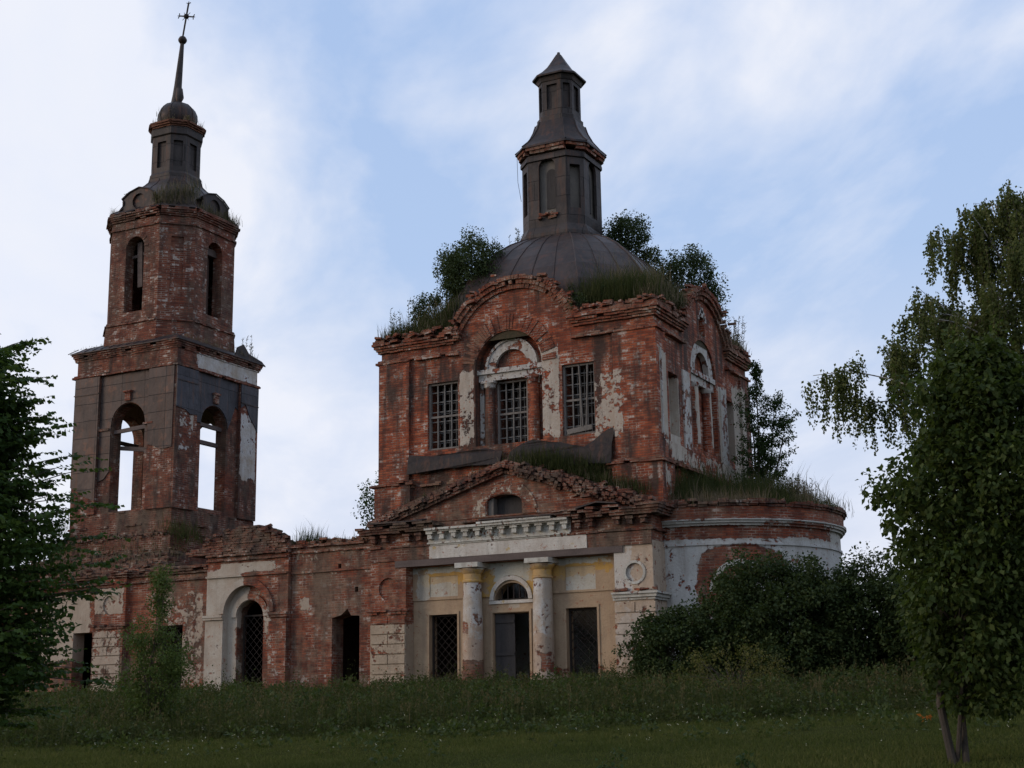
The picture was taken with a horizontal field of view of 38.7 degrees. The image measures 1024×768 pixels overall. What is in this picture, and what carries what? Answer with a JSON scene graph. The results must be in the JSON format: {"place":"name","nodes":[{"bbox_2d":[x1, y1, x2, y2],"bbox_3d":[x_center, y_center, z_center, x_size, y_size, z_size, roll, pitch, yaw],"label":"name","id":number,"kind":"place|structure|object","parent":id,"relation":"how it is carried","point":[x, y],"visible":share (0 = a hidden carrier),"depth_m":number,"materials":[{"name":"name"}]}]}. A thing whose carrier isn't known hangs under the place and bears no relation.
{"place":"outdoors","nodes":[
{"label":"outdoors","id":0,"kind":"place"},
{"bbox_2d":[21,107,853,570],"bbox_3d":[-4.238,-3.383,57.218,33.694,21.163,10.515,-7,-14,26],"label":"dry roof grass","id":1,"kind":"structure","parent":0,"point":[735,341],"depth_m":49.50,"materials":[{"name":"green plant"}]},
{"bbox_2d":[0,0,1023,637],"label":"sky","id":2,"kind":"structure","parent":0,"point":[813,148],"materials":[{"name":"blue"}]},
{"bbox_2d":[0,686,1023,767],"bbox_3d":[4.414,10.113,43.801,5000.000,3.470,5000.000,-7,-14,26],"label":"ground","id":3,"kind":"structure","parent":0,"point":[587,763],"depth_m":21.25,"materials":[{"name":"green plant"}]},
{"bbox_2d":[0,337,131,729],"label":"linden tree","id":4,"kind":"object","parent":3,"relation":"on","point":[19,627],"visible":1,"depth_m":18.76,"materials":[{"name":"green plant"}]},
{"bbox_2d":[111,563,197,721],"bbox_3d":[-7.652,5.746,31.552,2.074,3.729,1.627,-7,-14,26],"label":"sapling","id":5,"kind":"object","parent":3,"relation":"on","point":[148,691],"visible":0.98,"depth_m":31.37,"materials":[{"name":"green plant"}]},
{"bbox_2d":[351,471,377,528],"bbox_3d":[-5.413,8.808,63.969,2.999,10.270,3.110,-3,-13,10],"label":"tree","id":6,"kind":"object","parent":3,"relation":"on","point":[366,493],"visible":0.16,"depth_m":64.29,"materials":[{"name":"green plant"}]},
{"bbox_2d":[0,52,846,691],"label":"church","id":7,"kind":"structure","parent":3,"relation":"on","point":[496,560],"depth_m":49.40,"materials":[{"name":"brick"}]},
{"bbox_2d":[53,1,265,629],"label":"bell tower","id":8,"kind":"structure","parent":7,"relation":"on","point":[165,398],"depth_m":61.01,"materials":[{"name":"brick"}]},
{"bbox_2d":[235,335,253,356],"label":"tall weed","id":9,"kind":"object","parent":8,"relation":"on","point":[249,345],"visible":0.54,"depth_m":63.71,"materials":[{"name":"green plant"}]},
{"bbox_2d":[389,308,401,332],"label":"tall weed","id":10,"kind":"object","parent":7,"relation":"on","point":[393,323],"visible":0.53,"depth_m":52.37,"materials":[{"name":"green plant"}]},
{"bbox_2d":[406,302,428,324],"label":"tall weed","id":11,"kind":"object","parent":7,"relation":"on","point":[408,322],"visible":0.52,"depth_m":52.22,"materials":[{"name":"green plant"}]},
{"bbox_2d":[429,381,457,450],"bbox_3d":[-2.248,1.147,50.568,1.214,2.354,0.417,-7,-14,26],"label":"window","id":12,"kind":"structure","parent":7,"relation":"in","point":[451,415],"depth_m":50.54,"materials":[{"name":"grey wood"}]},
{"bbox_2d":[427,611,459,679],"bbox_3d":[-2.268,9.045,48.132,1.220,3.000,0.030,-7,-14,26],"label":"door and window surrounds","id":13,"kind":"structure","parent":7,"relation":"in","point":[449,612],"depth_m":48.29,"materials":[{"name":"paint"}]},
{"bbox_2d":[44,174,849,553],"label":"roof grass","id":14,"kind":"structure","parent":7,"relation":"on","point":[624,292],"depth_m":48.17,"materials":[{"name":"green plant"}]},
{"bbox_2d":[407,225,505,323],"bbox_3d":[-1.778,-3.883,52.806,4.087,3.627,2.727,-7,-14,26],"label":"roof shrub","id":15,"kind":"object","parent":7,"relation":"on","point":[458,270],"visible":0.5,"depth_m":52.31,"materials":[{"name":"green plant"}]},
{"bbox_2d":[495,613,515,678],"bbox_3d":[-0.207,8.918,47.261,0.667,3.000,0.092,-5,-13,18],"label":"door","id":16,"kind":"structure","parent":7,"relation":"in","point":[504,622],"depth_m":47.35,"materials":[{"name":"grey wood"}]},
{"bbox_2d":[490,608,532,679],"bbox_3d":[-0.015,8.845,46.974,1.500,3.110,0.040,-7,-14,26],"label":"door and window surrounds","id":17,"kind":"structure","parent":7,"relation":"in","point":[530,609],"depth_m":47.17,"materials":[{"name":"paint"}]},
{"bbox_2d":[497,379,528,443],"bbox_3d":[0.130,1.016,49.750,1.174,2.254,0.417,-7,-14,26],"label":"window","id":18,"kind":"structure","parent":7,"relation":"in","point":[512,413],"depth_m":49.70,"materials":[{"name":"grey wood"}]},
{"bbox_2d":[508,228,523,242],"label":"tall weed","id":19,"kind":"object","parent":7,"relation":"on","point":[518,238],"visible":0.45,"depth_m":54.72,"materials":[{"name":"green plant"}]},
{"bbox_2d":[565,291,587,309],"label":"roof shrub","id":20,"kind":"object","parent":7,"relation":"on","point":[579,303],"visible":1,"depth_m":48.48,"materials":[{"name":"green plant"}]},
{"bbox_2d":[563,362,595,435],"bbox_3d":[2.333,0.534,48.272,1.174,2.394,0.417,-7,-14,26],"label":"window","id":21,"kind":"structure","parent":7,"relation":"in","point":[565,385],"depth_m":48.25,"materials":[{"name":"grey wood"}]},
{"bbox_2d":[564,604,600,678],"bbox_3d":[2.223,8.464,45.876,1.220,3.000,0.030,-7,-14,26],"label":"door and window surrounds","id":22,"kind":"structure","parent":7,"relation":"in","point":[583,605],"depth_m":46.04,"materials":[{"name":"paint"}]},
{"bbox_2d":[564,278,649,297],"bbox_3d":[3.238,-3.124,49.147,3.076,0.964,1.431,-7,-14,26],"label":"roof shrub","id":23,"kind":"object","parent":7,"relation":"on","point":[601,285],"visible":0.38,"depth_m":48.85,"materials":[{"name":"green plant"}]},
{"bbox_2d":[602,209,667,270],"bbox_3d":[4.500,-5.288,55.045,2.852,2.709,2.068,-7,-14,26],"label":"roof shrub","id":24,"kind":"object","parent":7,"relation":"on","point":[626,226],"visible":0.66,"depth_m":54.77,"materials":[{"name":"green plant"}]},
{"bbox_2d":[654,243,732,319],"bbox_3d":[6.381,-3.612,54.283,3.616,3.077,2.310,-7,-14,26],"label":"roof shrub","id":25,"kind":"object","parent":7,"relation":"on","point":[677,265],"visible":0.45,"depth_m":53.82,"materials":[{"name":"green plant"}]},
{"bbox_2d":[725,316,746,354],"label":"tall weed","id":26,"kind":"object","parent":7,"relation":"on","point":[735,331],"visible":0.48,"depth_m":55.14,"materials":[{"name":"green plant"}]},
{"bbox_2d":[729,359,801,487],"bbox_3d":[9.044,1.750,52.149,2.758,5.278,2.538,-4,-13,12],"label":"tree","id":27,"kind":"object","parent":7,"relation":"on","point":[761,445],"visible":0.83,"depth_m":51.78,"materials":[{"name":"green plant"}]},
{"bbox_2d":[780,478,816,500],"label":"tall weed","id":28,"kind":"object","parent":7,"relation":"on","point":[800,486],"visible":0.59,"depth_m":47.72,"materials":[{"name":"green plant"}]},
{"bbox_2d":[0,655,1019,765],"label":"broad leaved weeds","id":29,"kind":"object","parent":3,"relation":"on","point":[585,721],"visible":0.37,"depth_m":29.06,"materials":[{"name":"green plant"}]},
{"bbox_2d":[0,618,1023,766],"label":"tall weeds","id":30,"kind":"object","parent":3,"relation":"on","point":[903,700],"visible":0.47,"depth_m":28.98,"materials":[{"name":"green plant"}]},
{"bbox_2d":[56,690,1010,762],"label":"meadow flowers","id":31,"kind":"object","parent":3,"relation":"on","point":[544,718],"visible":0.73,"depth_m":22.64,"materials":[{"name":"white plant"}]},
{"bbox_2d":[595,746,627,767],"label":"meadow plant","id":32,"kind":"object","parent":3,"relation":"on","point":[612,763],"visible":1,"depth_m":16.19,"materials":[{"name":"green plant"}]},
{"bbox_2d":[611,599,725,688],"bbox_3d":[4.350,7.207,39.434,3.260,2.812,2.781,-7,-14,26],"label":"lilac bush","id":33,"kind":"object","parent":3,"relation":"on","point":[653,642],"visible":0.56,"depth_m":38.86,"materials":[{"name":"green plant"}]},
{"bbox_2d":[670,633,793,693],"bbox_3d":[5.066,6.627,33.532,2.955,1.758,1.849,-7,-14,26],"label":"shrub","id":34,"kind":"object","parent":3,"relation":"on","point":[701,659],"visible":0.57,"depth_m":33.46,"materials":[{"name":"green plant"}]},
{"bbox_2d":[735,750,755,767],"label":"meadow plant","id":35,"kind":"object","parent":3,"relation":"on","point":[743,760],"visible":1,"depth_m":16.07,"materials":[{"name":"green plant"}]},
{"bbox_2d":[669,544,881,682],"bbox_3d":[6.976,6.406,39.120,5.915,4.291,4.579,-7,-14,26],"label":"lilac bush","id":36,"kind":"object","parent":3,"relation":"on","point":[750,609],"visible":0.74,"depth_m":37.97,"materials":[{"name":"green plant"}]},
{"bbox_2d":[803,541,927,685],"bbox_3d":[9.581,6.247,38.628,4.348,4.165,3.882,-7,-14,26],"label":"lilac bush","id":37,"kind":"object","parent":3,"relation":"on","point":[878,592],"visible":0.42,"depth_m":37.49,"materials":[{"name":"green plant"}]},
{"bbox_2d":[801,179,1023,474],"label":"birch tree","id":38,"kind":"object","parent":3,"relation":"on","point":[1005,224],"visible":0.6,"depth_m":33.42,"materials":[{"name":"green plant"}]},
{"bbox_2d":[855,315,1023,764],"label":"maple tree","id":39,"kind":"object","parent":3,"relation":"on","point":[963,588],"visible":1,"depth_m":16.81,"materials":[{"name":"green plant"}]},
{"bbox_2d":[861,559,1020,679],"bbox_3d":[11.354,6.163,37.750,4.456,4.266,4.096,-7,-14,26],"label":"leafy tree","id":40,"kind":"object","parent":3,"relation":"on","point":[904,651],"visible":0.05,"depth_m":37.09,"materials":[{"name":"green plant"}]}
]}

